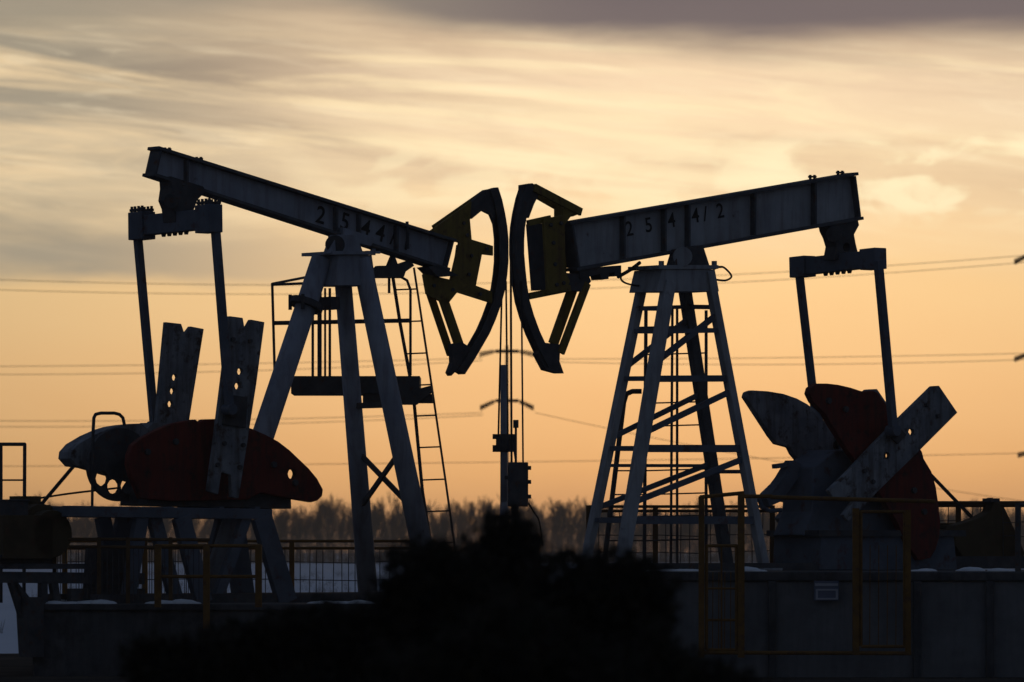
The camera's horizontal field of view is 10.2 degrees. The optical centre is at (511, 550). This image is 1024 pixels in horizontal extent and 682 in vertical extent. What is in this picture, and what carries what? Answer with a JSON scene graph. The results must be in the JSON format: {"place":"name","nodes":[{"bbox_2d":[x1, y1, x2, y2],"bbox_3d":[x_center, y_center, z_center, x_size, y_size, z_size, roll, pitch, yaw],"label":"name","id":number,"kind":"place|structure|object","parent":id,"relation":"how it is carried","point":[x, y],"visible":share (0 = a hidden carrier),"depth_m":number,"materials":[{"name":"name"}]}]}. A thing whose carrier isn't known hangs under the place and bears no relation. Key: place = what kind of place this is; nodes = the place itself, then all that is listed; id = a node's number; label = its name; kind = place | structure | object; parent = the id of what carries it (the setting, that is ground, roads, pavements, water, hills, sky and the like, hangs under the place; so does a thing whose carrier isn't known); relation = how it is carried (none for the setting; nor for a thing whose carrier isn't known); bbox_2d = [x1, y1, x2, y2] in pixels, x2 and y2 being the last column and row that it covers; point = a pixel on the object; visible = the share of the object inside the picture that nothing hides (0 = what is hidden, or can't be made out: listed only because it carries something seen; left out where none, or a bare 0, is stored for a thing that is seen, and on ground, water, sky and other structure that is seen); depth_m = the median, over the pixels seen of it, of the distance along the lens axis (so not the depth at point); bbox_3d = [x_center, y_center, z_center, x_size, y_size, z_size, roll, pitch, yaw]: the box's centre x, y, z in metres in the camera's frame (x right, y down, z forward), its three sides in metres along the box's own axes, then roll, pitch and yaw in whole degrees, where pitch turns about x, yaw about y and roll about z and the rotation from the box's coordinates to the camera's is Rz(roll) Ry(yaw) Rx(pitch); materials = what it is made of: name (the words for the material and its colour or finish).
{"place":"outdoors","nodes":[
{"label":"outdoors","id":0,"kind":"place"},
{"bbox_2d":[0,552,1023,653],"bbox_3d":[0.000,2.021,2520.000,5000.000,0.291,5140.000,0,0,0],"label":"snow field","id":1,"kind":"structure","parent":0,"point":[9,639],"depth_m":351.80,"materials":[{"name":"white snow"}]},
{"bbox_2d":[67,499,83,562],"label":"bare tree","id":2,"kind":"object","parent":1,"relation":"on","point":[71,521],"visible":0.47,"depth_m":896.21,"materials":[{"name":"brown plant"}]},
{"bbox_2d":[70,517,87,562],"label":"bare tree","id":3,"kind":"object","parent":1,"relation":"on","point":[78,527],"visible":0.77,"depth_m":891.62,"materials":[{"name":"brown plant"}]},
{"bbox_2d":[78,524,88,562],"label":"bare tree","id":4,"kind":"object","parent":1,"relation":"on","point":[84,533],"visible":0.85,"depth_m":898.41,"materials":[{"name":"brown plant"}]},
{"bbox_2d":[80,500,94,544],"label":"bare tree","id":5,"kind":"object","parent":1,"relation":"on","point":[87,526],"visible":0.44,"depth_m":897.06,"materials":[{"name":"brown plant"}]},
{"bbox_2d":[89,518,97,544],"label":"bare tree","id":6,"kind":"object","parent":1,"relation":"on","point":[93,533],"visible":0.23,"depth_m":894.59,"materials":[{"name":"brown plant"}]},
{"bbox_2d":[163,519,172,534],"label":"bare tree","id":7,"kind":"object","parent":1,"relation":"on","point":[167,526],"visible":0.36,"depth_m":883.45,"materials":[{"name":"brown plant"}]},
{"bbox_2d":[196,519,213,560],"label":"bare tree","id":8,"kind":"object","parent":1,"relation":"on","point":[205,529],"visible":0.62,"depth_m":890.02,"materials":[{"name":"brown plant"}]},
{"bbox_2d":[272,509,290,539],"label":"bare tree","id":9,"kind":"object","parent":1,"relation":"on","point":[273,511],"visible":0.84,"depth_m":884.69,"materials":[{"name":"brown plant"}]},
{"bbox_2d":[275,509,293,546],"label":"bare tree","id":10,"kind":"object","parent":1,"relation":"on","point":[285,514],"visible":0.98,"depth_m":884.19,"materials":[{"name":"brown plant"}]},
{"bbox_2d":[278,508,293,562],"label":"bare tree","id":11,"kind":"object","parent":1,"relation":"on","point":[290,518],"visible":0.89,"depth_m":887.10,"materials":[{"name":"brown plant"}]},
{"bbox_2d":[289,506,302,562],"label":"bare tree","id":12,"kind":"object","parent":1,"relation":"on","point":[296,531],"visible":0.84,"depth_m":888.46,"materials":[{"name":"brown plant"}]},
{"bbox_2d":[290,506,311,561],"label":"bare tree","id":13,"kind":"object","parent":1,"relation":"on","point":[301,520],"visible":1,"depth_m":881.08,"materials":[{"name":"brown plant"}]},
{"bbox_2d":[294,507,314,561],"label":"bare tree","id":14,"kind":"object","parent":1,"relation":"on","point":[309,521],"visible":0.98,"depth_m":886.41,"materials":[{"name":"brown plant"}]},
{"bbox_2d":[303,501,326,561],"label":"bare tree","id":15,"kind":"object","parent":1,"relation":"on","point":[320,509],"visible":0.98,"depth_m":888.78,"materials":[{"name":"brown plant"}]},
{"bbox_2d":[306,507,326,561],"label":"bare tree","id":16,"kind":"object","parent":1,"relation":"on","point":[316,526],"visible":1,"depth_m":883.53,"materials":[{"name":"brown plant"}]},
{"bbox_2d":[316,498,335,561],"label":"bare tree","id":17,"kind":"object","parent":1,"relation":"on","point":[327,528],"visible":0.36,"depth_m":898.27,"materials":[{"name":"brown plant"}]},
{"bbox_2d":[322,492,341,561],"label":"bare tree","id":18,"kind":"object","parent":1,"relation":"on","point":[328,510],"visible":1,"depth_m":881.49,"materials":[{"name":"brown plant"}]},
{"bbox_2d":[332,500,351,561],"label":"bare tree","id":19,"kind":"object","parent":1,"relation":"on","point":[342,521],"visible":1,"depth_m":882.97,"materials":[{"name":"brown plant"}]},
{"bbox_2d":[336,501,352,561],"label":"bare tree","id":20,"kind":"object","parent":1,"relation":"on","point":[348,531],"visible":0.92,"depth_m":888.78,"materials":[{"name":"brown plant"}]},
{"bbox_2d":[345,501,371,562],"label":"bare tree","id":21,"kind":"object","parent":1,"relation":"on","point":[351,533],"visible":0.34,"depth_m":888.02,"materials":[{"name":"brown plant"}]},
{"bbox_2d":[371,498,383,562],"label":"bare tree","id":22,"kind":"object","parent":1,"relation":"on","point":[374,520],"visible":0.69,"depth_m":885.64,"materials":[{"name":"brown plant"}]},
{"bbox_2d":[371,503,387,562],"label":"bare tree","id":23,"kind":"object","parent":1,"relation":"on","point":[381,530],"visible":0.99,"depth_m":890.69,"materials":[{"name":"brown plant"}]},
{"bbox_2d":[374,496,395,550],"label":"bare tree","id":24,"kind":"object","parent":1,"relation":"on","point":[386,526],"visible":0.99,"depth_m":884.82,"materials":[{"name":"brown plant"}]},
{"bbox_2d":[386,490,404,544],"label":"bare tree","id":25,"kind":"object","parent":1,"relation":"on","point":[396,518],"visible":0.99,"depth_m":885.13,"materials":[{"name":"brown plant"}]},
{"bbox_2d":[389,502,407,546],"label":"bare tree","id":26,"kind":"object","parent":1,"relation":"on","point":[403,523],"visible":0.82,"depth_m":885.68,"materials":[{"name":"brown plant"}]},
{"bbox_2d":[426,500,439,536],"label":"bare tree","id":27,"kind":"object","parent":1,"relation":"on","point":[431,516],"visible":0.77,"depth_m":891.23,"materials":[{"name":"brown plant"}]},
{"bbox_2d":[429,502,450,540],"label":"bare tree","id":28,"kind":"object","parent":1,"relation":"on","point":[438,525],"visible":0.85,"depth_m":887.88,"materials":[{"name":"brown plant"}]},
{"bbox_2d":[433,504,454,537],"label":"bare tree","id":29,"kind":"object","parent":1,"relation":"on","point":[449,530],"visible":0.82,"depth_m":888.73,"materials":[{"name":"brown plant"}]},
{"bbox_2d":[446,499,470,547],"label":"bare tree","id":30,"kind":"object","parent":1,"relation":"on","point":[457,515],"visible":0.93,"depth_m":882.71,"materials":[{"name":"brown plant"}]},
{"bbox_2d":[460,496,483,540],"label":"bare tree","id":31,"kind":"object","parent":1,"relation":"on","point":[469,515],"visible":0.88,"depth_m":882.39,"materials":[{"name":"brown plant"}]},
{"bbox_2d":[468,497,486,540],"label":"bare tree","id":32,"kind":"object","parent":1,"relation":"on","point":[478,512],"visible":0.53,"depth_m":893.57,"materials":[{"name":"brown plant"}]},
{"bbox_2d":[477,494,494,534],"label":"bare tree","id":33,"kind":"object","parent":1,"relation":"on","point":[481,522],"visible":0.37,"depth_m":883.64,"materials":[{"name":"brown plant"}]},
{"bbox_2d":[479,347,533,500],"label":"power pole","id":34,"kind":"object","parent":1,"relation":"on","point":[530,406],"visible":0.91,"depth_m":419.92,"materials":[{"name":"metal"}]},
{"bbox_2d":[0,358,476,366],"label":"power line","id":35,"kind":"object","parent":34,"relation":"attached to","point":[199,364],"visible":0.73,"depth_m":419.99,"materials":[{"name":"black metal"}]},
{"bbox_2d":[0,360,481,374],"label":"power line","id":36,"kind":"object","parent":34,"relation":"attached to","point":[144,373],"visible":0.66,"depth_m":419.99,"materials":[{"name":"black metal"}]},
{"bbox_2d":[0,415,482,426],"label":"power line","id":37,"kind":"object","parent":34,"relation":"attached to","point":[318,422],"visible":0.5,"depth_m":419.99,"materials":[{"name":"black metal"}]},
{"bbox_2d":[138,412,482,420],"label":"power line","id":38,"kind":"object","parent":34,"relation":"attached to","point":[344,417],"visible":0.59,"depth_m":419.99,"materials":[{"name":"black metal"}]},
{"bbox_2d":[3,453,1017,466],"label":"power line","id":39,"kind":"object","parent":34,"relation":"attached to","point":[630,460],"visible":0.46,"depth_m":419.99,"materials":[{"name":"black metal"}]},
{"bbox_2d":[519,499,536,523],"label":"bare tree","id":40,"kind":"object","parent":1,"relation":"on","point":[527,510],"visible":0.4,"depth_m":890.18,"materials":[{"name":"brown plant"}]},
{"bbox_2d":[58,498,1023,562],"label":"thicket","id":41,"kind":"object","parent":1,"relation":"on","point":[648,547],"visible":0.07,"depth_m":910.02,"materials":[{"name":"brown plant"}]},
{"bbox_2d":[530,502,552,562],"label":"bare tree","id":42,"kind":"object","parent":1,"relation":"on","point":[543,528],"visible":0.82,"depth_m":883.67,"materials":[{"name":"brown plant"}]},
{"bbox_2d":[537,497,562,557],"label":"bare tree","id":43,"kind":"object","parent":1,"relation":"on","point":[557,511],"visible":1,"depth_m":884.30,"materials":[{"name":"brown plant"}]},
{"bbox_2d":[551,505,571,551],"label":"bare tree","id":44,"kind":"object","parent":1,"relation":"on","point":[559,536],"visible":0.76,"depth_m":892.80,"materials":[{"name":"brown plant"}]},
{"bbox_2d":[547,494,577,548],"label":"bare tree","id":45,"kind":"object","parent":1,"relation":"on","point":[559,527],"visible":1,"depth_m":884.48,"materials":[{"name":"brown plant"}]},
{"bbox_2d":[559,500,576,544],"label":"bare tree","id":46,"kind":"object","parent":1,"relation":"on","point":[566,532],"visible":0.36,"depth_m":895.74,"materials":[{"name":"brown plant"}]},
{"bbox_2d":[563,504,583,556],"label":"bare tree","id":47,"kind":"object","parent":1,"relation":"on","point":[571,533],"visible":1,"depth_m":884.21,"materials":[{"name":"brown plant"}]},
{"bbox_2d":[570,502,591,552],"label":"bare tree","id":48,"kind":"object","parent":1,"relation":"on","point":[580,534],"visible":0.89,"depth_m":882.97,"materials":[{"name":"brown plant"}]},
{"bbox_2d":[573,495,589,534],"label":"bare tree","id":49,"kind":"object","parent":1,"relation":"on","point":[583,514],"visible":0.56,"depth_m":882.33,"materials":[{"name":"brown plant"}]},
{"bbox_2d":[597,512,606,554],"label":"bare tree","id":50,"kind":"object","parent":1,"relation":"on","point":[602,532],"visible":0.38,"depth_m":888.51,"materials":[{"name":"brown plant"}]},
{"bbox_2d":[602,508,617,560],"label":"bare tree","id":51,"kind":"object","parent":1,"relation":"on","point":[615,525],"visible":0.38,"depth_m":881.88,"materials":[{"name":"brown plant"}]},
{"bbox_2d":[633,513,642,547],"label":"bare tree","id":52,"kind":"object","parent":1,"relation":"on","point":[637,528],"visible":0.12,"depth_m":885.52,"materials":[{"name":"brown plant"}]},
{"bbox_2d":[637,512,652,556],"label":"bare tree","id":53,"kind":"object","parent":1,"relation":"on","point":[641,537],"visible":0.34,"depth_m":889.39,"materials":[{"name":"brown plant"}]},
{"bbox_2d":[646,508,652,562],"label":"bare tree","id":54,"kind":"object","parent":1,"relation":"on","point":[651,513],"visible":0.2,"depth_m":898.37,"materials":[{"name":"brown plant"}]},
{"bbox_2d":[658,508,668,562],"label":"bare tree","id":55,"kind":"object","parent":1,"relation":"on","point":[667,513],"visible":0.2,"depth_m":893.14,"materials":[{"name":"brown plant"}]},
{"bbox_2d":[658,508,672,562],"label":"bare tree","id":56,"kind":"object","parent":1,"relation":"on","point":[667,528],"visible":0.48,"depth_m":881.48,"materials":[{"name":"brown plant"}]},
{"bbox_2d":[669,508,685,562],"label":"bare tree","id":57,"kind":"object","parent":1,"relation":"on","point":[674,531],"visible":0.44,"depth_m":885.51,"materials":[{"name":"brown plant"}]},
{"bbox_2d":[674,512,691,561],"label":"bare tree","id":58,"kind":"object","parent":1,"relation":"on","point":[684,529],"visible":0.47,"depth_m":885.39,"materials":[{"name":"brown plant"}]},
{"bbox_2d":[675,508,695,562],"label":"bare tree","id":59,"kind":"object","parent":1,"relation":"on","point":[688,534],"visible":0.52,"depth_m":888.48,"materials":[{"name":"brown plant"}]},
{"bbox_2d":[682,501,697,562],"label":"bare tree","id":60,"kind":"object","parent":1,"relation":"on","point":[694,513],"visible":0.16,"depth_m":898.47,"materials":[{"name":"brown plant"}]},
{"bbox_2d":[693,497,713,544],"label":"bare tree","id":61,"kind":"object","parent":1,"relation":"on","point":[712,526],"visible":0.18,"depth_m":881.87,"materials":[{"name":"brown plant"}]},
{"bbox_2d":[726,508,737,542],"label":"bare tree","id":62,"kind":"object","parent":1,"relation":"on","point":[733,530],"visible":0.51,"depth_m":886.37,"materials":[{"name":"brown plant"}]},
{"bbox_2d":[728,500,745,562],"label":"bare tree","id":63,"kind":"object","parent":1,"relation":"on","point":[735,513],"visible":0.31,"depth_m":891.38,"materials":[{"name":"brown plant"}]},
{"bbox_2d":[745,513,753,562],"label":"bare tree","id":64,"kind":"object","parent":1,"relation":"on","point":[747,527],"visible":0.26,"depth_m":888.90,"materials":[{"name":"brown plant"}]},
{"bbox_2d":[760,512,768,542],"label":"bare tree","id":65,"kind":"object","parent":1,"relation":"on","point":[764,532],"visible":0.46,"depth_m":886.96,"materials":[{"name":"brown plant"}]},
{"bbox_2d":[761,512,777,562],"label":"bare tree","id":66,"kind":"object","parent":1,"relation":"on","point":[767,514],"visible":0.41,"depth_m":881.59,"materials":[{"name":"brown plant"}]},
{"bbox_2d":[939,507,949,522],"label":"bare tree","id":67,"kind":"object","parent":1,"relation":"on","point":[941,513],"visible":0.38,"depth_m":894.36,"materials":[{"name":"brown plant"}]},
{"bbox_2d":[947,507,961,522],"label":"bare tree","id":68,"kind":"object","parent":1,"relation":"on","point":[951,516],"visible":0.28,"depth_m":886.76,"materials":[{"name":"brown plant"}]},
{"bbox_2d":[962,498,976,519],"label":"bare tree","id":69,"kind":"object","parent":1,"relation":"on","point":[965,516],"visible":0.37,"depth_m":886.92,"materials":[{"name":"brown plant"}]},
{"bbox_2d":[1006,507,1023,527],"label":"bare tree","id":70,"kind":"object","parent":1,"relation":"on","point":[1012,515],"visible":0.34,"depth_m":888.07,"materials":[{"name":"brown plant"}]},
{"bbox_2d":[1014,254,1023,457],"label":"power pole","id":71,"kind":"object","parent":1,"relation":"on","point":[1016,261],"visible":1,"depth_m":419.90,"materials":[{"name":"metal"}]},
{"bbox_2d":[12,262,1023,294],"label":"power line","id":72,"kind":"object","parent":71,"relation":"attached to","point":[530,290],"visible":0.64,"depth_m":419.99,"materials":[{"name":"black metal"}]},
{"bbox_2d":[14,255,1022,284],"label":"power line","id":73,"kind":"object","parent":71,"relation":"attached to","point":[482,283],"visible":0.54,"depth_m":419.99,"materials":[{"name":"black metal"}]},
{"bbox_2d":[535,359,1023,364],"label":"power line","id":74,"kind":"object","parent":71,"relation":"attached to","point":[795,364],"visible":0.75,"depth_m":419.98,"materials":[{"name":"black metal"}]},
{"bbox_2d":[666,353,1022,358],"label":"power line","id":75,"kind":"object","parent":71,"relation":"attached to","point":[855,356],"visible":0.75,"depth_m":419.99,"materials":[{"name":"black metal"}]},
{"bbox_2d":[1014,511,1023,543],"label":"bare tree","id":76,"kind":"object","parent":1,"relation":"on","point":[1022,523],"visible":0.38,"depth_m":885.20,"materials":[{"name":"brown plant"}]},
{"bbox_2d":[0,0,1023,551],"label":"sky","id":77,"kind":"structure","parent":0,"point":[404,111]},
{"bbox_2d":[538,413,1019,500],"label":"power line","id":78,"kind":"object","parent":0,"point":[761,458],"visible":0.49,"depth_m":379.99,"materials":[{"name":"black metal"}]},
{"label":"bare earth","id":79,"kind":"object","parent":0,"visible":0},
{"bbox_2d":[0,442,26,602],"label":"guard rail","id":80,"kind":"object","parent":79,"relation":"on","point":[23,444],"visible":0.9,"depth_m":88.48,"materials":[{"name":"metal"}]},
{"bbox_2d":[117,616,260,681],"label":"shrub","id":81,"kind":"object","parent":79,"relation":"on","point":[152,660],"visible":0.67,"depth_m":29.92,"materials":[{"name":"black plant"}]},
{"bbox_2d":[154,544,261,628],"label":"guard rail","id":82,"kind":"object","parent":79,"relation":"on","point":[206,576],"visible":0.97,"depth_m":86.21,"materials":[{"name":"black metal"}]},
{"bbox_2d":[33,602,388,675],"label":"concrete foundation","id":83,"kind":"object","parent":79,"relation":"on","point":[82,639],"visible":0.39,"depth_m":86.60,"materials":[{"name":"grey concrete"}]},
{"bbox_2d":[52,537,209,603],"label":"guard rail","id":84,"kind":"object","parent":83,"relation":"on","point":[127,546],"visible":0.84,"depth_m":87.08,"materials":[{"name":"metal"}]},
{"bbox_2d":[0,146,514,656],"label":"pump jack","id":85,"kind":"object","parent":83,"relation":"on","point":[228,468],"visible":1,"depth_m":89.57,"materials":[{"name":"blue paint"}]},
{"bbox_2d":[41,487,119,498],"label":"cable","id":86,"kind":"object","parent":85,"relation":"attached to","point":[86,491],"visible":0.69,"depth_m":88.26,"materials":[{"name":"black metal"}]},
{"bbox_2d":[45,566,1014,603],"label":"snow drift","id":87,"kind":"object","parent":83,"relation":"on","point":[175,601],"visible":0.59,"depth_m":86.83,"materials":[{"name":"white snow"}]},
{"bbox_2d":[62,540,409,593],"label":"railing fence","id":88,"kind":"object","parent":79,"relation":"on","point":[291,548],"visible":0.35,"depth_m":95.19,"materials":[{"name":"metal"}]},
{"bbox_2d":[209,588,388,681],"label":"shrub","id":89,"kind":"object","parent":79,"relation":"on","point":[294,646],"visible":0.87,"depth_m":28.92,"materials":[{"name":"black plant"}]},
{"bbox_2d":[362,517,528,681],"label":"shrub","id":90,"kind":"object","parent":79,"relation":"on","point":[428,590],"visible":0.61,"depth_m":26.91,"materials":[{"name":"black plant"}]},
{"bbox_2d":[497,501,510,541],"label":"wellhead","id":91,"kind":"object","parent":79,"relation":"on","point":[504,505],"visible":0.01,"depth_m":92.98,"materials":[{"name":"metal"}]},
{"bbox_2d":[459,502,558,647],"bbox_3d":[-0.045,0.833,28.025,0.624,2.143,0.514,0,0,0],"label":"shrub","id":92,"kind":"object","parent":79,"relation":"on","point":[518,539],"visible":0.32,"depth_m":27.93,"materials":[{"name":"black plant"}]},
{"bbox_2d":[505,420,541,532],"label":"control cabinet","id":93,"kind":"object","parent":79,"relation":"on","point":[518,483],"visible":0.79,"depth_m":86.38,"materials":[{"name":"metal"}]},
{"bbox_2d":[511,538,685,680],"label":"shrub","id":94,"kind":"object","parent":79,"relation":"on","point":[610,602],"visible":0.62,"depth_m":27.41,"materials":[{"name":"black plant"}]},
{"bbox_2d":[615,610,789,681],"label":"shrub","id":95,"kind":"object","parent":79,"relation":"on","point":[663,654],"visible":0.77,"depth_m":25.95,"materials":[{"name":"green plant"}]},
{"bbox_2d":[698,491,934,657],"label":"pipe fence","id":96,"kind":"object","parent":79,"relation":"on","point":[857,583],"visible":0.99,"depth_m":84.97,"materials":[{"name":"metal"}]},
{"bbox_2d":[647,570,1023,677],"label":"concrete foundation","id":97,"kind":"object","parent":79,"relation":"on","point":[967,623],"visible":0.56,"depth_m":85.70,"materials":[{"name":"grey concrete"}]},
{"bbox_2d":[586,505,774,562],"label":"railing fence","id":98,"kind":"object","parent":97,"relation":"on","point":[655,510],"visible":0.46,"depth_m":93.98,"materials":[{"name":"metal"}]},
{"bbox_2d":[509,171,1023,570],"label":"pump jack","id":99,"kind":"object","parent":97,"relation":"on","point":[834,440],"visible":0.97,"depth_m":90.14,"materials":[{"name":"grey paint"}]},
{"bbox_2d":[814,581,838,599],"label":"wall sign","id":100,"kind":"object","parent":97,"relation":"attached to","point":[826,590],"visible":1,"depth_m":85.57,"materials":[{"name":"white"}]},
{"bbox_2d":[938,501,1023,555],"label":"railing fence","id":101,"kind":"object","parent":97,"relation":"on","point":[972,504],"visible":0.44,"depth_m":93.47,"materials":[{"name":"metal"}]},
{"bbox_2d":[1015,503,1023,571],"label":"fence post","id":102,"kind":"object","parent":97,"relation":"on","point":[1018,506],"visible":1,"depth_m":85.97,"materials":[{"name":"metal"}]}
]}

